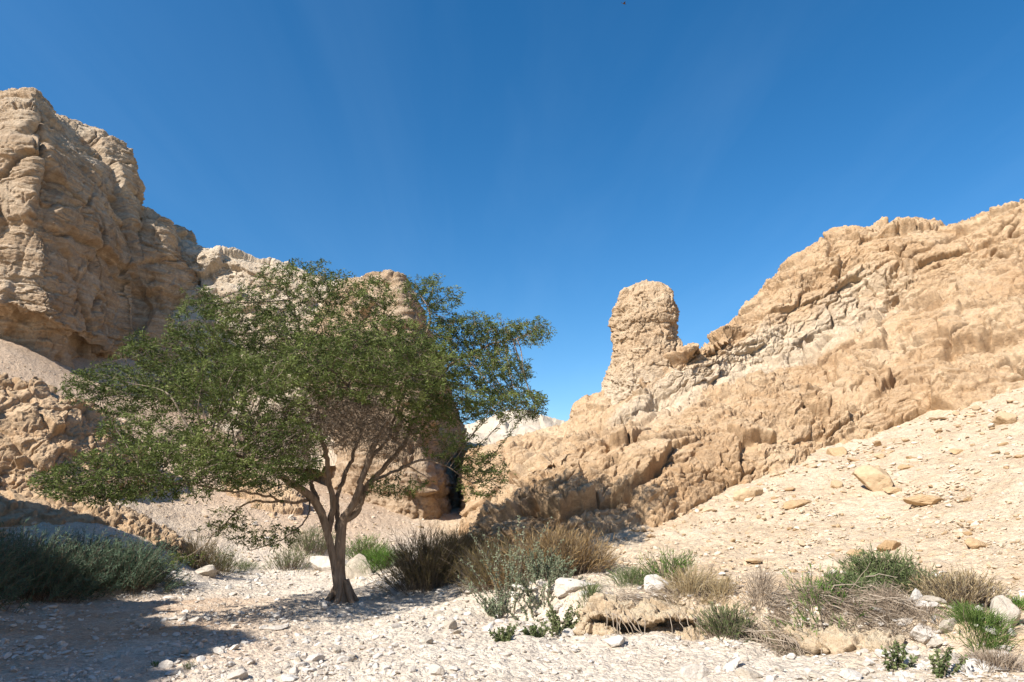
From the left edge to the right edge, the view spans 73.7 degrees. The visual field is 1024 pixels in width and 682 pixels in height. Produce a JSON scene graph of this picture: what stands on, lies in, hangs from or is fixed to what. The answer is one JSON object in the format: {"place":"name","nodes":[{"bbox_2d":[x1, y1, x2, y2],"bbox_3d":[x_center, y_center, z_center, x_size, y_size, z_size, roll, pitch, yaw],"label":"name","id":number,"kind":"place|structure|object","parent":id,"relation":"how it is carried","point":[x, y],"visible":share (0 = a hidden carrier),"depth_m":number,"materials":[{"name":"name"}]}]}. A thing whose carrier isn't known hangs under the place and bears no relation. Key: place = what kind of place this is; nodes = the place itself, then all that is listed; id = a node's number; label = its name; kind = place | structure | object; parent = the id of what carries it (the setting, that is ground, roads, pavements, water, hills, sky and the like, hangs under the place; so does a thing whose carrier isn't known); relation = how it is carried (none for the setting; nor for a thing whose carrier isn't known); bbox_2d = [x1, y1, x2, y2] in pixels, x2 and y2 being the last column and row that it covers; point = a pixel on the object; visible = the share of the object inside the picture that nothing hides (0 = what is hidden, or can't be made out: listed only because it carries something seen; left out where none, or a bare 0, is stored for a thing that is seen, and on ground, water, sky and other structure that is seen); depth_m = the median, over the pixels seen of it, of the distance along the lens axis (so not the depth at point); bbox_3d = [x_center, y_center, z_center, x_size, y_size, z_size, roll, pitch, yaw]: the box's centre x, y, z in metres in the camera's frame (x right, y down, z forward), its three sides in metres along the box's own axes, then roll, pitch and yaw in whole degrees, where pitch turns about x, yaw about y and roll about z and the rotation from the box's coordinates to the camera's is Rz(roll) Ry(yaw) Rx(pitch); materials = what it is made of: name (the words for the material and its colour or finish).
{"place":"outdoors","nodes":[
{"label":"outdoors","id":0,"kind":"place"},
{"bbox_2d":[0,486,197,557],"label":"bank","id":1,"kind":"structure","parent":0,"point":[21,505],"depth_m":17.39,"materials":[{"name":"beige stone"}]},
{"bbox_2d":[0,87,199,369],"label":"cliff","id":2,"kind":"structure","parent":0,"point":[93,264],"depth_m":36.88,"materials":[{"name":"stone"}]},
{"bbox_2d":[168,237,361,470],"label":"ridge","id":3,"kind":"structure","parent":0,"point":[222,270],"depth_m":44.17,"materials":[{"name":"stone"}]},
{"bbox_2d":[300,269,466,519],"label":"buttress","id":4,"kind":"structure","parent":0,"point":[438,497],"depth_m":29.43,"materials":[{"name":"stone"}]},
{"bbox_2d":[0,339,1023,681],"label":"ground","id":5,"kind":"structure","parent":0,"point":[266,665],"depth_m":11.37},
{"bbox_2d":[0,530,62,612],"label":"shrub","id":6,"kind":"object","parent":5,"relation":"on","point":[14,595],"visible":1,"depth_m":11.31,"materials":[{"name":"green plant"}]},
{"bbox_2d":[0,519,120,603],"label":"shrub","id":7,"kind":"object","parent":5,"relation":"on","point":[61,578],"visible":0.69,"depth_m":12.70,"materials":[{"name":"green plant"}]},
{"bbox_2d":[0,373,162,498],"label":"outcrop","id":8,"kind":"object","parent":5,"relation":"on","point":[41,428],"visible":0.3,"depth_m":20.07,"materials":[{"name":"beige stone"}]},
{"bbox_2d":[19,526,156,598],"bbox_3d":[-8.791,4.444,13.775,2.726,1.419,2.711,0,-14,0],"label":"shrub","id":9,"kind":"object","parent":5,"relation":"on","point":[112,582],"visible":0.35,"depth_m":13.65,"materials":[{"name":"green plant"}]},
{"bbox_2d":[71,534,196,595],"bbox_3d":[-8.025,4.622,14.206,2.667,1.240,2.258,6,-15,-24],"label":"shrub","id":10,"kind":"object","parent":5,"relation":"on","point":[149,570],"visible":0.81,"depth_m":13.98,"materials":[{"name":"green plant"}]},
{"bbox_2d":[158,660,174,667],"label":"stone","id":11,"kind":"object","parent":5,"relation":"on","point":[166,664],"visible":0.99,"depth_m":7.32,"materials":[{"name":"stone"}]},
{"bbox_2d":[156,530,239,577],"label":"shrub","id":12,"kind":"object","parent":5,"relation":"on","point":[207,555],"visible":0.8,"depth_m":16.82,"materials":[{"name":"brown plant"}]},
{"bbox_2d":[194,565,216,577],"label":"stone","id":13,"kind":"object","parent":5,"relation":"on","point":[210,571],"visible":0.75,"depth_m":16.25,"materials":[{"name":"stone"}]},
{"bbox_2d":[202,544,247,573],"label":"shrub","id":14,"kind":"object","parent":5,"relation":"on","point":[228,562],"visible":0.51,"depth_m":18.12,"materials":[{"name":"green plant"}]},
{"bbox_2d":[1,361,459,570],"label":"rubble","id":15,"kind":"object","parent":5,"relation":"on","point":[187,502],"visible":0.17,"depth_m":22.79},
{"bbox_2d":[226,669,247,679],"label":"stone","id":16,"kind":"object","parent":5,"relation":"on","point":[238,673],"visible":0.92,"depth_m":6.83,"materials":[{"name":"stone"}]},
{"bbox_2d":[235,558,260,570],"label":"grass tuft","id":17,"kind":"object","parent":5,"relation":"on","point":[246,565],"visible":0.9,"depth_m":18.80,"materials":[{"name":"green plant"}]},
{"bbox_2d":[222,470,304,517],"bbox_3d":[-9.751,6.562,26.622,3.254,2.858,8.915,4,-15,-17],"label":"talus rock","id":18,"kind":"object","parent":5,"relation":"on","point":[287,508],"visible":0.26,"depth_m":23.90,"materials":[{"name":"beige stone"}]},
{"bbox_2d":[263,625,287,629],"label":"stone","id":19,"kind":"object","parent":5,"relation":"on","point":[277,627],"visible":1,"depth_m":9.60,"materials":[{"name":"stone"}]},
{"bbox_2d":[258,545,320,572],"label":"shrub","id":20,"kind":"object","parent":5,"relation":"on","point":[296,559],"visible":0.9,"depth_m":18.76,"materials":[{"name":"green plant"}]},
{"bbox_2d":[281,674,298,681],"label":"stone","id":21,"kind":"object","parent":5,"relation":"on","point":[288,677],"visible":0.98,"depth_m":6.82,"materials":[{"name":"stone"}]},
{"bbox_2d":[25,257,557,603],"bbox_3d":[-3.665,1.678,13.502,9.192,6.764,6.760,7,-16,-26],"label":"acacia tree","id":22,"kind":"object","parent":5,"relation":"on","point":[353,363],"visible":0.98,"depth_m":12.19,"materials":[{"name":"green plant"}]},
{"bbox_2d":[280,521,335,556],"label":"shrub","id":23,"kind":"object","parent":5,"relation":"on","point":[312,544],"visible":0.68,"depth_m":20.55,"materials":[{"name":"green plant"}]},
{"bbox_2d":[305,653,324,661],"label":"stone","id":24,"kind":"object","parent":5,"relation":"on","point":[316,657],"visible":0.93,"depth_m":7.53,"materials":[{"name":"stone"}]},
{"bbox_2d":[309,556,347,571],"bbox_3d":[-5.005,6.254,18.652,1.038,0.749,0.562,-4,-15,15],"label":"boulder","id":25,"kind":"object","parent":5,"relation":"on","point":[321,563],"visible":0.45,"depth_m":18.53,"materials":[{"name":"stone"}]},
{"bbox_2d":[337,656,350,663],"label":"stone","id":26,"kind":"object","parent":5,"relation":"on","point":[344,659],"visible":1,"depth_m":7.53,"materials":[{"name":"stone"}]},
{"bbox_2d":[345,553,371,578],"bbox_3d":[-3.832,5.734,17.043,0.807,0.806,0.529,-11,-14,-3],"label":"boulder","id":27,"kind":"object","parent":5,"relation":"on","point":[352,571],"visible":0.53,"depth_m":16.89,"materials":[{"name":"stone"}]},
{"bbox_2d":[345,530,389,559],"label":"shrub","id":28,"kind":"object","parent":5,"relation":"on","point":[362,546],"visible":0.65,"depth_m":19.77,"materials":[{"name":"green plant"}]},
{"bbox_2d":[345,543,403,573],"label":"grass clump","id":29,"kind":"object","parent":5,"relation":"on","point":[375,554],"visible":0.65,"depth_m":17.16,"materials":[{"name":"green plant"}]},
{"bbox_2d":[361,519,490,597],"bbox_3d":[-1.652,4.153,13.208,2.474,1.494,2.386,8,-16,-28],"label":"shrub","id":30,"kind":"object","parent":5,"relation":"on","point":[422,571],"visible":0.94,"depth_m":12.97,"materials":[{"name":"brown plant"}]},
{"bbox_2d":[421,635,433,643],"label":"stone","id":31,"kind":"object","parent":5,"relation":"on","point":[427,639],"visible":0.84,"depth_m":8.56,"materials":[{"name":"stone"}]},
{"bbox_2d":[429,664,444,674],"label":"stone","id":32,"kind":"object","parent":5,"relation":"on","point":[435,669],"visible":1,"depth_m":6.89,"materials":[{"name":"stone"}]},
{"bbox_2d":[444,619,457,629],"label":"stone","id":33,"kind":"object","parent":5,"relation":"on","point":[450,623],"visible":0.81,"depth_m":9.51,"materials":[{"name":"stone"}]},
{"bbox_2d":[432,526,490,560],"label":"shrub","id":34,"kind":"object","parent":5,"relation":"on","point":[470,540],"visible":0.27,"depth_m":15.93,"materials":[{"name":"brown plant"}]},
{"bbox_2d":[440,527,533,594],"bbox_3d":[-0.326,3.942,12.279,1.996,1.216,1.750,0,-14,0],"label":"shrub","id":35,"kind":"object","parent":5,"relation":"on","point":[477,564],"visible":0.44,"depth_m":12.05,"materials":[{"name":"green plant"}]},
{"bbox_2d":[480,579,522,618],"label":"saltbush","id":36,"kind":"object","parent":5,"relation":"on","point":[496,610],"visible":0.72,"depth_m":10.62,"materials":[{"name":"green plant"}]},
{"bbox_2d":[488,622,519,641],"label":"leafy plant","id":37,"kind":"object","parent":5,"relation":"on","point":[507,634],"visible":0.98,"depth_m":8.69,"materials":[{"name":"green plant"}]},
{"bbox_2d":[458,515,563,616],"bbox_3d":[-0.008,3.639,11.114,1.392,1.568,1.882,-10,-17,36],"label":"saltbush","id":38,"kind":"object","parent":5,"relation":"on","point":[512,566],"visible":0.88,"depth_m":10.86,"materials":[{"name":"green plant"}]},
{"bbox_2d":[522,620,549,637],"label":"leafy plant","id":39,"kind":"object","parent":5,"relation":"on","point":[541,632],"visible":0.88,"depth_m":8.88,"materials":[{"name":"green plant"}]},
{"bbox_2d":[499,546,582,620],"bbox_3d":[0.457,3.762,10.688,1.334,1.189,1.090,0,-14,0],"label":"saltbush","id":40,"kind":"object","parent":5,"relation":"on","point":[553,573],"visible":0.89,"depth_m":10.64,"materials":[{"name":"green plant"}]},
{"bbox_2d":[485,516,600,591],"bbox_3d":[0.582,3.676,11.740,1.979,1.308,1.976,12,-19,-41],"label":"shrub","id":41,"kind":"object","parent":5,"relation":"on","point":[528,544],"visible":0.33,"depth_m":11.61,"materials":[{"name":"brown plant"}]},
{"bbox_2d":[534,600,581,636],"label":"leafy plant","id":42,"kind":"object","parent":5,"relation":"on","point":[568,619],"visible":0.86,"depth_m":9.25,"materials":[{"name":"green plant"}]},
{"bbox_2d":[562,628,574,636],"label":"stone","id":43,"kind":"object","parent":5,"relation":"on","point":[568,631],"visible":0.69,"depth_m":9.08,"materials":[{"name":"stone"}]},
{"bbox_2d":[554,577,593,596],"bbox_3d":[0.942,3.699,10.240,0.460,0.274,0.461,10,-17,-34],"label":"boulder","id":44,"kind":"object","parent":5,"relation":"on","point":[563,587],"visible":0.69,"depth_m":10.18,"materials":[{"name":"stone"}]},
{"bbox_2d":[533,524,629,578],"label":"shrub","id":45,"kind":"object","parent":5,"relation":"on","point":[585,567],"visible":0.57,"depth_m":11.53,"materials":[{"name":"brown plant"}]},
{"bbox_2d":[574,578,604,605],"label":"grass tuft","id":46,"kind":"object","parent":5,"relation":"on","point":[592,590],"visible":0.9,"depth_m":9.85,"materials":[{"name":"green plant"}]},
{"bbox_2d":[604,635,624,646],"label":"stone","id":47,"kind":"object","parent":5,"relation":"on","point":[617,640],"visible":1,"depth_m":8.07,"materials":[{"name":"stone"}]},
{"bbox_2d":[595,559,664,590],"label":"grass tuft","id":48,"kind":"object","parent":5,"relation":"on","point":[632,575],"visible":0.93,"depth_m":10.07,"materials":[{"name":"green plant"}]},
{"bbox_2d":[601,279,688,404],"bbox_3d":[5.615,1.385,27.075,5.398,7.961,4.858,0,-14,0],"label":"rock pillar","id":49,"kind":"object","parent":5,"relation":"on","point":[643,325],"visible":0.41,"depth_m":26.41,"materials":[{"name":"stone"}]},
{"bbox_2d":[644,574,668,593],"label":"boulder","id":50,"kind":"object","parent":5,"relation":"on","point":[648,579],"visible":0.47,"depth_m":9.67,"materials":[{"name":"stone"}]},
{"bbox_2d":[632,546,697,585],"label":"shrub","id":51,"kind":"object","parent":5,"relation":"on","point":[674,564],"visible":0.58,"depth_m":9.99,"materials":[{"name":"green plant"}]},
{"bbox_2d":[650,560,723,619],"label":"grass tuft","id":52,"kind":"object","parent":5,"relation":"on","point":[687,584],"visible":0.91,"depth_m":9.23,"materials":[{"name":"beige plant"}]},
{"bbox_2d":[679,664,708,678],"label":"boulder","id":53,"kind":"object","parent":5,"relation":"on","point":[691,671],"visible":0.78,"depth_m":6.61,"materials":[{"name":"stone"}]},
{"bbox_2d":[697,573,743,609],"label":"grass tuft","id":54,"kind":"object","parent":5,"relation":"on","point":[718,586],"visible":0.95,"depth_m":9.07,"materials":[{"name":"beige plant"}]},
{"bbox_2d":[687,598,756,642],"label":"shrub","id":55,"kind":"object","parent":5,"relation":"on","point":[719,628],"visible":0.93,"depth_m":8.29,"materials":[{"name":"green plant"}]},
{"bbox_2d":[723,657,739,670],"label":"boulder","id":56,"kind":"object","parent":5,"relation":"on","point":[732,664],"visible":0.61,"depth_m":6.86,"materials":[{"name":"stone"}]},
{"bbox_2d":[573,592,904,656],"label":"earth bank","id":57,"kind":"structure","parent":5,"relation":"on","point":[652,613],"depth_m":8.70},
{"bbox_2d":[605,611,708,641],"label":"roots","id":58,"kind":"object","parent":57,"relation":"hanging from","point":[694,617],"visible":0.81,"depth_m":8.56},
{"bbox_2d":[593,561,740,630],"bbox_3d":[2.047,3.598,9.369,2.030,1.109,1.117,0,-14,0],"label":"dead brush","id":59,"kind":"object","parent":57,"relation":"on","point":[654,588],"visible":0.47,"depth_m":9.38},
{"bbox_2d":[713,576,836,641],"bbox_3d":[3.196,3.499,8.369,1.593,1.210,1.142,-13,-19,41],"label":"dead brush","id":60,"kind":"object","parent":57,"relation":"on","point":[774,609],"visible":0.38,"depth_m":8.31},
{"bbox_2d":[748,629,809,655],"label":"roots","id":61,"kind":"object","parent":57,"relation":"hanging from","point":[792,639],"visible":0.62,"depth_m":7.75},
{"bbox_2d":[723,563,935,656],"bbox_3d":[3.673,3.271,7.764,2.221,1.447,1.578,0,-14,0],"label":"dead brush","id":62,"kind":"object","parent":57,"relation":"on","point":[878,616],"visible":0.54,"depth_m":7.85,"materials":[{"name":"plant"}]},
{"bbox_2d":[733,487,762,500],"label":"boulder","id":63,"kind":"object","parent":5,"relation":"on","point":[742,494],"visible":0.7,"depth_m":15.92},
{"bbox_2d":[735,667,763,678],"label":"boulder","id":64,"kind":"object","parent":5,"relation":"on","point":[743,672],"visible":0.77,"depth_m":6.46,"materials":[{"name":"stone"}]},
{"bbox_2d":[745,558,761,562],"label":"stone","id":65,"kind":"object","parent":5,"relation":"on","point":[753,560],"visible":0.98,"depth_m":11.20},
{"bbox_2d":[728,559,795,632],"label":"dead tuft","id":66,"kind":"object","parent":5,"relation":"on","point":[760,585],"visible":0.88,"depth_m":8.57,"materials":[{"name":"beige plant"}]},
{"bbox_2d":[783,499,810,509],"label":"boulder","id":67,"kind":"object","parent":5,"relation":"on","point":[791,504],"visible":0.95,"depth_m":14.63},
{"bbox_2d":[573,388,1023,635],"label":"scree","id":68,"kind":"structure","parent":5,"relation":"on","point":[886,511],"depth_m":12.91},
{"bbox_2d":[597,390,1023,553],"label":"rubble","id":69,"kind":"object","parent":5,"relation":"on","point":[969,414],"visible":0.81,"depth_m":16.96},
{"bbox_2d":[807,671,823,677],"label":"stone","id":70,"kind":"object","parent":5,"relation":"on","point":[814,674],"visible":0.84,"depth_m":6.34,"materials":[{"name":"stone"}]},
{"bbox_2d":[761,563,875,655],"bbox_3d":[3.576,3.125,8.011,1.353,1.110,1.168,0,-14,0],"label":"shrub","id":71,"kind":"object","parent":5,"relation":"on","point":[820,587],"visible":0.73,"depth_m":8.03,"materials":[{"name":"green plant"}]},
{"bbox_2d":[830,480,842,488],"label":"stone","id":72,"kind":"object","parent":5,"relation":"on","point":[836,484],"visible":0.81,"depth_m":15.20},
{"bbox_2d":[826,447,847,455],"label":"stone","id":73,"kind":"object","parent":5,"relation":"on","point":[837,451],"visible":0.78,"depth_m":17.71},
{"bbox_2d":[807,568,889,601],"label":"shrub","id":74,"kind":"object","parent":5,"relation":"on","point":[848,577],"visible":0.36,"depth_m":8.44,"materials":[{"name":"green plant"}]},
{"bbox_2d":[839,668,861,679],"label":"stone","id":75,"kind":"object","parent":5,"relation":"on","point":[847,674],"visible":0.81,"depth_m":6.12,"materials":[{"name":"stone"}]},
{"bbox_2d":[853,465,893,491],"bbox_3d":[7.792,2.959,14.597,0.917,0.592,0.613,17,-13,4],"label":"boulder","id":76,"kind":"object","parent":5,"relation":"on","point":[873,478],"visible":0.88,"depth_m":14.46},
{"bbox_2d":[827,542,936,598],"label":"shrub","id":77,"kind":"object","parent":5,"relation":"on","point":[895,567],"visible":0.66,"depth_m":8.87,"materials":[{"name":"green plant"}]},
{"bbox_2d":[841,578,930,638],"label":"dead tuft","id":78,"kind":"object","parent":5,"relation":"on","point":[894,603],"visible":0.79,"depth_m":7.73,"materials":[{"name":"beige plant"}]},
{"bbox_2d":[876,540,900,551],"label":"boulder","id":79,"kind":"object","parent":5,"relation":"on","point":[885,545],"visible":0.8,"depth_m":10.74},
{"bbox_2d":[882,487,901,492],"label":"stone","id":80,"kind":"object","parent":5,"relation":"on","point":[891,489],"visible":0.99,"depth_m":14.12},
{"bbox_2d":[880,640,917,671],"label":"leafy plant","id":81,"kind":"object","parent":5,"relation":"on","point":[895,655],"visible":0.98,"depth_m":6.36,"materials":[{"name":"green plant"}]},
{"bbox_2d":[897,464,914,469],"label":"stone","id":82,"kind":"object","parent":5,"relation":"on","point":[902,466],"visible":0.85,"depth_m":15.36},
{"bbox_2d":[911,588,922,603],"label":"stone","id":83,"kind":"object","parent":5,"relation":"on","point":[916,593],"visible":0.56,"depth_m":7.90,"materials":[{"name":"stone"}]},
{"bbox_2d":[881,563,958,595],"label":"shrub","id":84,"kind":"object","parent":5,"relation":"on","point":[919,573],"visible":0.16,"depth_m":8.55,"materials":[{"name":"brown plant"}]},
{"bbox_2d":[910,623,935,643],"bbox_3d":[4.488,3.165,7.396,0.362,0.254,0.302,28,-12,7],"label":"boulder","id":85,"kind":"object","parent":5,"relation":"on","point":[922,638],"visible":0.66,"depth_m":7.32,"materials":[{"name":"stone"}]},
{"bbox_2d":[903,494,946,505],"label":"boulder","id":86,"kind":"object","parent":5,"relation":"on","point":[921,499],"visible":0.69,"depth_m":12.69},
{"bbox_2d":[913,601,938,608],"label":"stone","id":87,"kind":"object","parent":5,"relation":"on","point":[934,603],"visible":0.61,"depth_m":7.73,"materials":[{"name":"stone"}]},
{"bbox_2d":[895,602,957,648],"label":"dead tuft","id":88,"kind":"object","parent":5,"relation":"on","point":[927,615],"visible":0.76,"depth_m":7.46,"materials":[{"name":"brown plant"}]},
{"bbox_2d":[923,595,946,603],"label":"stone","id":89,"kind":"object","parent":5,"relation":"on","point":[935,599],"visible":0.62,"depth_m":7.81,"materials":[{"name":"stone"}]},
{"bbox_2d":[926,637,943,646],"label":"stone","id":90,"kind":"object","parent":5,"relation":"on","point":[934,641],"visible":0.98,"depth_m":7.17,"materials":[{"name":"stone"}]},
{"bbox_2d":[928,646,968,677],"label":"leafy plant","id":91,"kind":"object","parent":5,"relation":"on","point":[940,670],"visible":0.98,"depth_m":5.91,"materials":[{"name":"green plant"}]},
{"bbox_2d":[939,618,958,632],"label":"boulder","id":92,"kind":"object","parent":5,"relation":"on","point":[947,627],"visible":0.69,"depth_m":7.13,"materials":[{"name":"stone"}]},
{"bbox_2d":[945,652,964,666],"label":"stone","id":93,"kind":"object","parent":5,"relation":"on","point":[954,656],"visible":0.2,"depth_m":6.15,"materials":[{"name":"stone"}]},
{"bbox_2d":[899,562,1022,610],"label":"shrub","id":94,"kind":"object","parent":5,"relation":"on","point":[965,587],"visible":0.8,"depth_m":8.02,"materials":[{"name":"brown plant"}]},
{"bbox_2d":[924,597,1023,653],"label":"cushion plant","id":95,"kind":"object","parent":5,"relation":"on","point":[974,614],"visible":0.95,"depth_m":7.01,"materials":[{"name":"green plant"}]},
{"bbox_2d":[964,537,988,548],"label":"boulder","id":96,"kind":"object","parent":5,"relation":"on","point":[971,543],"visible":0.89,"depth_m":10.01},
{"bbox_2d":[940,645,1023,672],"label":"dead tuft","id":97,"kind":"object","parent":5,"relation":"on","point":[1002,661],"visible":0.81,"depth_m":5.93,"materials":[{"name":"brown plant"}]},
{"bbox_2d":[965,657,1009,672],"bbox_3d":[4.161,2.865,5.984,0.372,0.120,0.247,8,-14,2],"label":"boulder","id":98,"kind":"object","parent":5,"relation":"on","point":[969,665],"visible":0.52,"depth_m":5.95,"materials":[{"name":"stone"}]},
{"bbox_2d":[991,411,1016,424],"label":"boulder","id":99,"kind":"object","parent":5,"relation":"on","point":[1001,417],"visible":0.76,"depth_m":16.31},
{"bbox_2d":[990,595,1020,627],"bbox_3d":[5.253,2.951,7.265,0.286,0.466,0.248,-7,-16,25],"label":"boulder","id":100,"kind":"object","parent":5,"relation":"on","point":[1002,603],"visible":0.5,"depth_m":7.23,"materials":[{"name":"stone"}]},
{"bbox_2d":[1008,594,1023,610],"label":"grass tuft","id":101,"kind":"object","parent":5,"relation":"on","point":[1019,601],"visible":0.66,"depth_m":7.71,"materials":[{"name":"green plant"}]},
{"bbox_2d":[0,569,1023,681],"bbox_3d":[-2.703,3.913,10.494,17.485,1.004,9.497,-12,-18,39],"label":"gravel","id":102,"kind":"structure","parent":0,"point":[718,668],"depth_m":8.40,"materials":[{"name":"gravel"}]},
{"bbox_2d":[0,0,1023,423],"label":"sky","id":103,"kind":"structure","parent":0,"point":[549,159],"materials":[{"name":"blue"}]},
{"bbox_2d":[464,409,564,450],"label":"hill","id":104,"kind":"structure","parent":0,"point":[522,428],"depth_m":74.79,"materials":[{"name":"stone"}]},
{"bbox_2d":[457,390,611,534],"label":"slope","id":105,"kind":"structure","parent":0,"point":[587,411],"depth_m":25.64,"materials":[{"name":"stone"}]},
{"bbox_2d":[465,199,1023,551],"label":"hillside","id":106,"kind":"structure","parent":0,"point":[843,334],"depth_m":21.23,"materials":[{"name":"stone"}]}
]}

